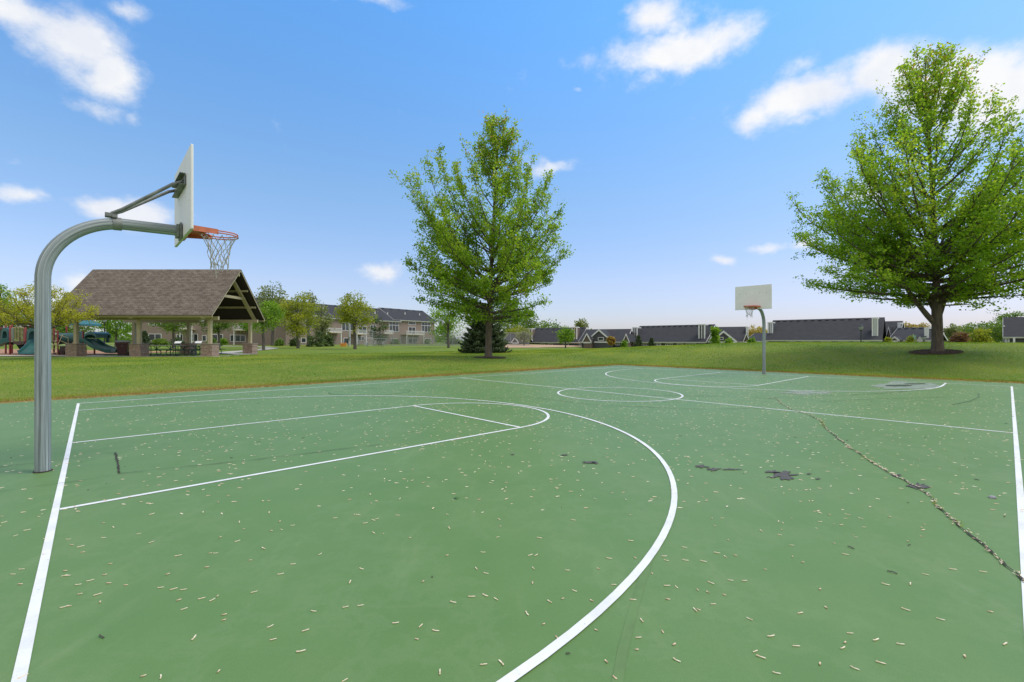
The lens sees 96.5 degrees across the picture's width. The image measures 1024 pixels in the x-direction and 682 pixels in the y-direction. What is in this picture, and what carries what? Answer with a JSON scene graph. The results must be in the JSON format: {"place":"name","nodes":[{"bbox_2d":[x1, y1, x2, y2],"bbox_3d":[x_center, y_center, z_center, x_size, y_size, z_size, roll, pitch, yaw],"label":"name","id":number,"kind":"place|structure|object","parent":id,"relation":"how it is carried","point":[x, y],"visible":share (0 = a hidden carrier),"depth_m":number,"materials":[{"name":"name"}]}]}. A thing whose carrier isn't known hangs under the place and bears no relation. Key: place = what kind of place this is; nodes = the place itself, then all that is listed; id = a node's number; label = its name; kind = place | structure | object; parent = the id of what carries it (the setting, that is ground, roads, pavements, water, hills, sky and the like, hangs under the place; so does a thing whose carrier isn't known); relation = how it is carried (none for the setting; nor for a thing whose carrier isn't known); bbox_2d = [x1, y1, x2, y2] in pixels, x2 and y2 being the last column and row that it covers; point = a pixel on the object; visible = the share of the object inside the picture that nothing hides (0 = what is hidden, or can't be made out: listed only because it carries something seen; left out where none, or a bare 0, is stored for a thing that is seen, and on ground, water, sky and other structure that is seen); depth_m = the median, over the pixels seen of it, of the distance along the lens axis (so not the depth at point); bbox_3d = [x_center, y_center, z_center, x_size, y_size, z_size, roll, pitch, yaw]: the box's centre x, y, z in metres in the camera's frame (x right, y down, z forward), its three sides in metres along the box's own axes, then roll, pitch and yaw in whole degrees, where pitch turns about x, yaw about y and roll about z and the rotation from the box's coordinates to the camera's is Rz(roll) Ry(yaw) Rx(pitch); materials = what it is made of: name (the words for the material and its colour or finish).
{"place":"outdoors","nodes":[
{"label":"outdoors","id":0,"kind":"place"},
{"bbox_2d":[0,355,65,355],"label":"walkway","id":1,"kind":"structure","parent":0,"point":[29,355],"depth_m":34.13,"materials":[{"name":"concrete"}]},
{"bbox_2d":[0,349,178,354],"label":"playground surface","id":2,"kind":"object","parent":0,"point":[89,352],"visible":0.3,"depth_m":41.99,"materials":[{"name":"brown wood"}]},
{"bbox_2d":[0,315,116,354],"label":"playground structure","id":3,"kind":"object","parent":2,"relation":"on","point":[25,346],"visible":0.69,"depth_m":36.84,"materials":[{"name":"teal plastic"}]},
{"bbox_2d":[55,355,237,356],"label":"pavement","id":4,"kind":"structure","parent":0,"point":[130,356],"depth_m":33.35,"materials":[{"name":"concrete"}]},
{"bbox_2d":[114,341,130,355],"bbox_3d":[-29.824,0.546,35.011,0.860,1.168,1.010,0,0,-32],"label":"wheeled bin","id":5,"kind":"object","parent":4,"relation":"on","point":[122,347],"visible":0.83,"depth_m":34.70,"materials":[{"name":"brown plastic"}]},
{"bbox_2d":[53,269,264,355],"bbox_3d":[-27.625,-2.284,36.550,11.850,6.884,7.203,0,0,0],"label":"picnic shelter","id":6,"kind":"object","parent":4,"relation":"on","point":[139,297],"visible":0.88,"depth_m":34.84,"materials":[{"name":"brown"}]},
{"bbox_2d":[149,346,181,355],"bbox_3d":[-27.018,0.745,35.400,2.100,0.770,1.645,0,0,-3],"label":"picnic table","id":7,"kind":"object","parent":4,"relation":"on","point":[170,349],"visible":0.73,"depth_m":35.42,"materials":[{"name":"black metal"}]},
{"bbox_2d":[172,346,202,355],"bbox_3d":[-24.611,0.745,34.900,2.100,0.770,1.645,0,0,5],"label":"picnic table","id":8,"kind":"object","parent":4,"relation":"on","point":[192,350],"visible":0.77,"depth_m":34.86,"materials":[{"name":"black metal"}]},
{"bbox_2d":[191,345,222,354],"bbox_3d":[-25.116,0.745,37.600,2.100,0.770,1.645,0,0,-6],"label":"picnic table","id":9,"kind":"object","parent":4,"relation":"on","point":[200,348],"visible":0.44,"depth_m":37.52,"materials":[{"name":"black metal"}]},
{"bbox_2d":[87,345,276,354],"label":"path","id":10,"kind":"structure","parent":0,"point":[232,352],"depth_m":45.09,"materials":[{"name":"concrete"}]},
{"bbox_2d":[0,365,1023,681],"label":"court","id":11,"kind":"object","parent":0,"point":[138,621],"visible":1,"depth_m":3.63,"materials":[{"name":"green paint"}]},
{"bbox_2d":[32,144,238,472],"bbox_3d":[-4.751,-0.441,6.014,1.587,4.025,1.576,0,0,2],"label":"basketball hoop","id":12,"kind":"object","parent":11,"relation":"on","point":[184,228],"visible":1,"depth_m":5.43,"materials":[{"name":"metal"}]},
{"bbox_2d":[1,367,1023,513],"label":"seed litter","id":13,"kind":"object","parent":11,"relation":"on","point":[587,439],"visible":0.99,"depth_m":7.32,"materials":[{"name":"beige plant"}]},
{"bbox_2d":[10,369,1019,653],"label":"twig litter","id":14,"kind":"object","parent":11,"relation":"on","point":[554,397],"visible":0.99,"depth_m":5.00,"materials":[{"name":"grey plant"}]},
{"bbox_2d":[735,284,771,373],"bbox_3d":[10.908,-0.441,20.401,1.587,4.025,1.576,0,0,2],"label":"basketball hoop","id":15,"kind":"object","parent":11,"relation":"on","point":[755,297],"visible":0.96,"depth_m":20.27,"materials":[{"name":"metal"}]},
{"bbox_2d":[820,420,963,526],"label":"crack weeds","id":16,"kind":"object","parent":11,"relation":"on","point":[874,462],"visible":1,"depth_m":4.38,"materials":[{"name":"green plant"}]},
{"bbox_2d":[0,342,1023,403],"bbox_3d":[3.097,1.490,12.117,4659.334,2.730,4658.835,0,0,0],"label":"lawn","id":17,"kind":"structure","parent":0,"point":[283,349],"depth_m":23.83,"materials":[{"name":"green plant"}]},
{"bbox_2d":[0,284,22,345],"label":"tree","id":18,"kind":"object","parent":17,"relation":"on","point":[3,296],"visible":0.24,"depth_m":59.84,"materials":[{"name":"green plant"}]},
{"bbox_2d":[4,324,28,340],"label":"tree","id":19,"kind":"object","parent":17,"relation":"on","point":[17,331],"visible":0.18,"depth_m":65.29,"materials":[{"name":"green plant"}]},
{"bbox_2d":[0,281,101,328],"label":"locust tree","id":20,"kind":"object","parent":17,"relation":"on","point":[60,317],"visible":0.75,"depth_m":29.33,"materials":[{"name":"green plant"}]},
{"bbox_2d":[51,326,97,336],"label":"tree","id":21,"kind":"object","parent":17,"relation":"on","point":[62,329],"visible":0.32,"depth_m":65.32,"materials":[{"name":"green plant"}]},
{"bbox_2d":[92,320,136,346],"bbox_3d":[-53.834,-1.677,61.864,4.708,5.322,4.497,0,0,-43],"label":"tree","id":22,"kind":"object","parent":17,"relation":"on","point":[109,326],"visible":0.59,"depth_m":61.60,"materials":[{"name":"green plant"}]},
{"bbox_2d":[142,330,152,344],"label":"conifer tree","id":23,"kind":"object","parent":17,"relation":"on","point":[145,337],"visible":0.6,"depth_m":75.81,"materials":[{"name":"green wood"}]},
{"bbox_2d":[151,338,169,344],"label":"shrub","id":24,"kind":"object","parent":17,"relation":"on","point":[159,341],"visible":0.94,"depth_m":79.45,"materials":[{"name":"green plant"}]},
{"bbox_2d":[148,323,196,348],"bbox_3d":[-39.954,-1.368,53.977,4.578,4.888,4.224,0,0,0],"label":"tree","id":25,"kind":"object","parent":17,"relation":"on","point":[167,327],"visible":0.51,"depth_m":53.60,"materials":[{"name":"green plant"}]},
{"bbox_2d":[169,337,186,344],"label":"shrub","id":26,"kind":"object","parent":17,"relation":"on","point":[176,339],"visible":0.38,"depth_m":77.98,"materials":[{"name":"green plant"}]},
{"bbox_2d":[136,297,273,344],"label":"townhouse","id":27,"kind":"structure","parent":17,"relation":"on","point":[238,337],"depth_m":89.88,"materials":[{"name":"brown"}]},
{"bbox_2d":[148,334,160,340],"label":"window","id":28,"kind":"structure","parent":27,"relation":"in","point":[151,336],"depth_m":87.52,"materials":[{"name":"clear glass"}]},
{"bbox_2d":[192,334,197,341],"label":"window","id":29,"kind":"structure","parent":27,"relation":"in","point":[194,336],"depth_m":89.64,"materials":[{"name":"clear glass"}]},
{"bbox_2d":[213,334,222,340],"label":"window","id":30,"kind":"structure","parent":27,"relation":"in","point":[215,336],"depth_m":90.86,"materials":[{"name":"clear glass"}]},
{"bbox_2d":[230,335,244,341],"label":"window","id":31,"kind":"structure","parent":27,"relation":"in","point":[237,338],"depth_m":92.05,"materials":[{"name":"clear glass"}]},
{"bbox_2d":[195,323,236,348],"bbox_3d":[-34.741,-1.396,53.808,4.539,5.047,4.235,0,0,-37],"label":"tree","id":32,"kind":"object","parent":17,"relation":"on","point":[217,327],"visible":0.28,"depth_m":53.47,"materials":[{"name":"green plant"}]},
{"bbox_2d":[217,337,228,344],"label":"shrub","id":33,"kind":"object","parent":17,"relation":"on","point":[223,341],"visible":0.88,"depth_m":78.54,"materials":[{"name":"green plant"}]},
{"bbox_2d":[237,323,258,335],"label":"tree","id":34,"kind":"object","parent":17,"relation":"on","point":[245,328],"visible":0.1,"depth_m":59.74,"materials":[{"name":"green plant"}]},
{"bbox_2d":[241,300,289,349],"bbox_3d":[-28.861,-1.894,53.047,5.254,6.224,4.695,0,0,0],"label":"tree","id":35,"kind":"object","parent":17,"relation":"on","point":[274,311],"visible":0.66,"depth_m":52.93,"materials":[{"name":"green plant"}]},
{"bbox_2d":[254,281,291,345],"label":"tree","id":36,"kind":"object","parent":17,"relation":"on","point":[269,295],"visible":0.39,"depth_m":77.59,"materials":[{"name":"green plant"}]},
{"bbox_2d":[273,338,284,345],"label":"shrub","id":37,"kind":"object","parent":17,"relation":"on","point":[280,342],"visible":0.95,"depth_m":75.76,"materials":[{"name":"green plant"}]},
{"bbox_2d":[288,337,300,345],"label":"shrub","id":38,"kind":"object","parent":17,"relation":"on","point":[293,341],"visible":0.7,"depth_m":73.59,"materials":[{"name":"green plant"}]},
{"bbox_2d":[252,299,341,344],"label":"townhouse","id":39,"kind":"structure","parent":17,"relation":"on","point":[278,333],"depth_m":85.52,"materials":[{"name":"brown brick"}]},
{"bbox_2d":[277,291,321,347],"bbox_3d":[-28.801,-2.890,62.049,5.831,8.075,6.001,0,0,-28],"label":"tree","id":40,"kind":"object","parent":17,"relation":"on","point":[296,325],"visible":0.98,"depth_m":61.39,"materials":[{"name":"green plant"}]},
{"bbox_2d":[299,290,320,344],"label":"tree","id":41,"kind":"object","parent":17,"relation":"on","point":[311,300],"visible":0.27,"depth_m":79.86,"materials":[{"name":"green plant"}]},
{"bbox_2d":[305,330,329,346],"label":"shrub","id":42,"kind":"object","parent":17,"relation":"on","point":[311,342],"visible":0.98,"depth_m":69.59,"materials":[{"name":"green plant"}]},
{"bbox_2d":[311,303,334,344],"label":"tree","id":43,"kind":"object","parent":17,"relation":"on","point":[324,324],"visible":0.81,"depth_m":73.66,"materials":[{"name":"green plant"}]},
{"bbox_2d":[319,334,334,345],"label":"shrub","id":44,"kind":"object","parent":17,"relation":"on","point":[329,339],"visible":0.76,"depth_m":72.76,"materials":[{"name":"green plant"}]},
{"bbox_2d":[348,324,350,345],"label":"light pole","id":45,"kind":"object","parent":17,"relation":"on","point":[349,335],"visible":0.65,"depth_m":72.89,"materials":[{"name":"metal"}]},
{"bbox_2d":[329,290,377,348],"bbox_3d":[-20.756,-2.768,60.106,5.801,7.995,5.573,0,0,33],"label":"tree","id":46,"kind":"object","parent":17,"relation":"on","point":[351,309],"visible":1,"depth_m":59.44,"materials":[{"name":"green plant"}]},
{"bbox_2d":[317,304,401,344],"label":"townhouse","id":47,"kind":"structure","parent":17,"relation":"on","point":[393,331],"depth_m":97.56,"materials":[{"name":"brown brick"}]},
{"bbox_2d":[341,322,352,330],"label":"window","id":48,"kind":"structure","parent":47,"relation":"in","point":[344,327],"depth_m":93.58,"materials":[{"name":"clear glass"}]},
{"bbox_2d":[358,326,366,332],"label":"window","id":49,"kind":"structure","parent":47,"relation":"in","point":[363,328],"depth_m":97.54,"materials":[{"name":"clear glass"}]},
{"bbox_2d":[389,322,398,331],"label":"window","id":50,"kind":"structure","parent":47,"relation":"in","point":[394,326],"depth_m":105.11,"materials":[{"name":"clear glass"}]},
{"bbox_2d":[364,330,372,345],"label":"backstop","id":51,"kind":"object","parent":17,"relation":"on","point":[367,338],"visible":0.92,"depth_m":78.54,"materials":[{"name":"metal"}]},
{"bbox_2d":[357,341,384,345],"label":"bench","id":52,"kind":"object","parent":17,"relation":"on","point":[359,342],"visible":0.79,"depth_m":74.43,"materials":[{"name":"metal"}]},
{"bbox_2d":[368,316,390,344],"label":"pine tree","id":53,"kind":"object","parent":17,"relation":"on","point":[383,326],"visible":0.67,"depth_m":83.78,"materials":[{"name":"green plant"}]},
{"bbox_2d":[378,308,436,343],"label":"townhouse","id":54,"kind":"structure","parent":17,"relation":"on","point":[413,322],"depth_m":111.29,"materials":[{"name":"brown"}]},
{"bbox_2d":[408,327,415,333],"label":"window","id":55,"kind":"structure","parent":54,"relation":"in","point":[411,330],"depth_m":110.37,"materials":[{"name":"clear glass"}]},
{"bbox_2d":[421,322,430,331],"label":"window","id":56,"kind":"structure","parent":54,"relation":"in","point":[425,326],"depth_m":114.18,"materials":[{"name":"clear glass"}]},
{"bbox_2d":[386,337,467,345],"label":"chainlink fence","id":57,"kind":"object","parent":17,"relation":"on","point":[423,341],"visible":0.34,"depth_m":84.61,"materials":[{"name":"metal"}]},
{"bbox_2d":[427,296,465,347],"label":"tree","id":58,"kind":"object","parent":17,"relation":"on","point":[448,329],"visible":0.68,"depth_m":69.84,"materials":[{"name":"green plant"}]},
{"bbox_2d":[435,319,458,339],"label":"tree","id":59,"kind":"object","parent":17,"relation":"on","point":[446,331],"visible":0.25,"depth_m":127.12,"materials":[{"name":"green plant"}]},
{"bbox_2d":[372,332,528,345],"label":"chainlink fence","id":60,"kind":"object","parent":17,"relation":"on","point":[388,341],"visible":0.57,"depth_m":81.16,"materials":[{"name":"metal"}]},
{"bbox_2d":[445,336,459,343],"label":"shrub","id":61,"kind":"object","parent":17,"relation":"on","point":[454,342],"visible":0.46,"depth_m":99.16,"materials":[{"name":"green plant"}]},
{"bbox_2d":[389,105,575,356],"bbox_3d":[-1.784,-7.425,32.444,12.700,17.589,12.214,0,0,0],"label":"maple tree","id":62,"kind":"object","parent":17,"relation":"on","point":[512,262],"visible":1,"depth_m":30.90,"materials":[{"name":"green plant"}]},
{"bbox_2d":[458,302,511,352],"bbox_3d":[-2.562,-1.187,43.519,5.248,5.040,5.054,0,0,0],"label":"spruce tree","id":63,"kind":"object","parent":17,"relation":"on","point":[475,335],"visible":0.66,"depth_m":42.39,"materials":[{"name":"green plant"}]},
{"bbox_2d":[475,356,505,357],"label":"mulch","id":64,"kind":"object","parent":17,"relation":"on","point":[489,357],"visible":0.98,"depth_m":31.54,"materials":[{"name":"brown plant"}]},
{"bbox_2d":[14,327,1001,342],"bbox_3d":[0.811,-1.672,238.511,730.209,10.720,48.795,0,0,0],"label":"distant woods","id":65,"kind":"object","parent":17,"relation":"on","point":[121,339],"visible":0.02,"depth_m":221.28,"materials":[{"name":"green plant"}]},
{"bbox_2d":[494,305,538,337],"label":"tree","id":66,"kind":"object","parent":17,"relation":"on","point":[524,324],"visible":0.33,"depth_m":149.04,"materials":[{"name":"green plant"}]},
{"bbox_2d":[504,324,529,336],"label":"tree","id":67,"kind":"object","parent":17,"relation":"on","point":[513,330],"visible":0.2,"depth_m":104.31,"materials":[{"name":"green plant"}]},
{"bbox_2d":[505,333,532,344],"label":"house","id":68,"kind":"structure","parent":17,"relation":"on","point":[511,338],"depth_m":100.42,"materials":[{"name":"stone"}]},
{"bbox_2d":[514,327,532,344],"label":"tree","id":69,"kind":"object","parent":17,"relation":"on","point":[524,332],"visible":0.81,"depth_m":87.49,"materials":[{"name":"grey plant"}]},
{"bbox_2d":[527,319,562,327],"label":"tree","id":70,"kind":"object","parent":17,"relation":"on","point":[544,325],"visible":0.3,"depth_m":148.12,"materials":[{"name":"green plant"}]},
{"bbox_2d":[527,327,586,345],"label":"house","id":71,"kind":"structure","parent":17,"relation":"on","point":[543,336],"depth_m":102.71,"materials":[{"name":"grey"}]},
{"bbox_2d":[555,324,574,347],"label":"tree","id":72,"kind":"object","parent":17,"relation":"on","point":[565,334],"visible":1,"depth_m":75.63,"materials":[{"name":"green plant"}]},
{"bbox_2d":[574,318,588,328],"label":"tree","id":73,"kind":"object","parent":17,"relation":"on","point":[580,323],"visible":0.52,"depth_m":149.39,"materials":[{"name":"green plant"}]},
{"bbox_2d":[578,329,635,347],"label":"house","id":74,"kind":"structure","parent":17,"relation":"on","point":[593,338],"depth_m":81.44,"materials":[{"name":"grey"}]},
{"bbox_2d":[606,336,615,347],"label":"tree","id":75,"kind":"object","parent":17,"relation":"on","point":[610,340],"visible":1,"depth_m":73.69,"materials":[{"name":"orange plant"}]},
{"bbox_2d":[620,340,627,346],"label":"shrub","id":76,"kind":"object","parent":17,"relation":"on","point":[624,343],"visible":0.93,"depth_m":73.71,"materials":[{"name":"green plant"}]},
{"bbox_2d":[634,335,642,346],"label":"conifer tree","id":77,"kind":"object","parent":17,"relation":"on","point":[638,340],"visible":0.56,"depth_m":67.78,"materials":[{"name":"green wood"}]},
{"bbox_2d":[648,338,654,345],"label":"conifer tree","id":78,"kind":"object","parent":17,"relation":"on","point":[651,342],"visible":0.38,"depth_m":67.81,"materials":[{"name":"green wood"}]},
{"bbox_2d":[631,324,716,346],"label":"house","id":79,"kind":"structure","parent":17,"relation":"on","point":[662,335],"depth_m":80.49,"materials":[{"name":"grey"}]},
{"bbox_2d":[709,326,721,343],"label":"tree","id":80,"kind":"object","parent":17,"relation":"on","point":[714,334],"visible":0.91,"depth_m":65.74,"materials":[{"name":"green plant"}]},
{"bbox_2d":[707,327,748,343],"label":"house","id":81,"kind":"structure","parent":17,"relation":"on","point":[738,334],"depth_m":75.06,"materials":[{"name":"grey"}]},
{"bbox_2d":[723,337,733,342],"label":"shrub","id":82,"kind":"object","parent":17,"relation":"on","point":[729,340],"visible":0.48,"depth_m":65.77,"materials":[{"name":"green plant"}]},
{"bbox_2d":[747,337,755,342],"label":"shrub","id":83,"kind":"object","parent":17,"relation":"on","point":[750,340],"visible":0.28,"depth_m":65.80,"materials":[{"name":"green plant"}]},
{"bbox_2d":[749,324,767,336],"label":"tree","id":84,"kind":"object","parent":17,"relation":"on","point":[753,330],"visible":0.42,"depth_m":148.19,"materials":[{"name":"yellow plant"}]},
{"bbox_2d":[749,333,767,341],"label":"house","id":85,"kind":"structure","parent":17,"relation":"on","point":[758,337],"depth_m":92.30,"materials":[{"name":"grey"}]},
{"bbox_2d":[766,317,885,341],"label":"house","id":86,"kind":"structure","parent":17,"relation":"on","point":[831,330],"depth_m":71.45,"materials":[{"name":"grey"}]},
{"bbox_2d":[858,325,863,341],"bbox_3d":[42.038,0.397,55.000,0.580,4.709,0.565,0,0,0],"label":"street lamp","id":87,"kind":"object","parent":17,"relation":"on","point":[860,327],"visible":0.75,"depth_m":54.95,"materials":[{"name":"grey metal"}]},
{"bbox_2d":[883,337,893,341],"bbox_3d":[47.669,0.258,57.928,1.282,1.653,1.496,0,0,-25],"label":"shrub","id":88,"kind":"object","parent":17,"relation":"on","point":[887,339],"visible":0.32,"depth_m":57.89,"materials":[{"name":"green plant"}]},
{"bbox_2d":[883,321,904,340],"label":"house","id":89,"kind":"structure","parent":17,"relation":"on","point":[892,327],"depth_m":74.86,"materials":[{"name":"grey"}]},
{"bbox_2d":[780,40,1023,350],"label":"maple tree","id":90,"kind":"object","parent":17,"relation":"on","point":[893,262],"visible":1,"depth_m":24.37,"materials":[{"name":"green plant"}]},
{"bbox_2d":[905,334,916,341],"bbox_3d":[50.599,0.069,57.996,1.422,1.799,1.277,0,0,0],"label":"shrub","id":91,"kind":"object","parent":17,"relation":"on","point":[910,338],"visible":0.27,"depth_m":57.95,"materials":[{"name":"green plant"}]},
{"bbox_2d":[904,322,918,327],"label":"tree","id":92,"kind":"object","parent":17,"relation":"on","point":[906,324],"visible":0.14,"depth_m":158.85,"materials":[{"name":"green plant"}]},
{"bbox_2d":[891,327,947,341],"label":"house","id":93,"kind":"structure","parent":17,"relation":"on","point":[900,334],"depth_m":68.31,"materials":[{"name":"grey"}]},
{"bbox_2d":[916,322,930,327],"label":"tree","id":94,"kind":"object","parent":17,"relation":"on","point":[922,324],"visible":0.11,"depth_m":164.61,"materials":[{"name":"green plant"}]},
{"bbox_2d":[908,349,963,353],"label":"mulch","id":95,"kind":"object","parent":17,"relation":"on","point":[928,351],"visible":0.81,"depth_m":25.23,"materials":[{"name":"brown plant"}]},
{"bbox_2d":[943,323,961,339],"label":"tree","id":96,"kind":"object","parent":17,"relation":"on","point":[948,332],"visible":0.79,"depth_m":139.44,"materials":[{"name":"green plant"}]},
{"bbox_2d":[947,331,971,342],"bbox_3d":[60.859,0.796,61.951,2.457,4.401,2.707,0,0,-30],"label":"bush","id":97,"kind":"object","parent":17,"relation":"on","point":[961,337],"visible":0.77,"depth_m":61.71,"materials":[{"name":"plant"}]},
{"bbox_2d":[957,321,996,340],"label":"tree","id":98,"kind":"object","parent":17,"relation":"on","point":[970,329],"visible":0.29,"depth_m":111.98,"materials":[{"name":"green plant"}]},
{"bbox_2d":[967,328,995,342],"bbox_3d":[63.588,0.501,61.878,2.921,4.979,2.687,0,0,-15],"label":"bush","id":99,"kind":"object","parent":17,"relation":"on","point":[981,337],"visible":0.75,"depth_m":61.60,"materials":[{"name":"plant"}]},
{"bbox_2d":[973,320,1002,342],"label":"tree","id":100,"kind":"object","parent":17,"relation":"on","point":[999,334],"visible":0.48,"depth_m":106.87,"materials":[{"name":"green plant"}]},
{"bbox_2d":[988,311,1023,332],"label":"tree","id":101,"kind":"object","parent":17,"relation":"on","point":[1012,314],"visible":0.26,"depth_m":128.07,"materials":[{"name":"green plant"}]},
{"bbox_2d":[1003,317,1023,342],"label":"house","id":102,"kind":"structure","parent":17,"relation":"on","point":[1013,329],"depth_m":66.36,"materials":[{"name":"grey"}]},
{"bbox_2d":[0,0,1023,340],"label":"sky","id":103,"kind":"structure","parent":0,"point":[671,133],"materials":[{"name":"blue"}]},
{"bbox_2d":[505,344,580,347],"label":"infield","id":104,"kind":"object","parent":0,"point":[524,346],"visible":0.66,"depth_m":84.71,"materials":[{"name":"beige soil"}]}
]}

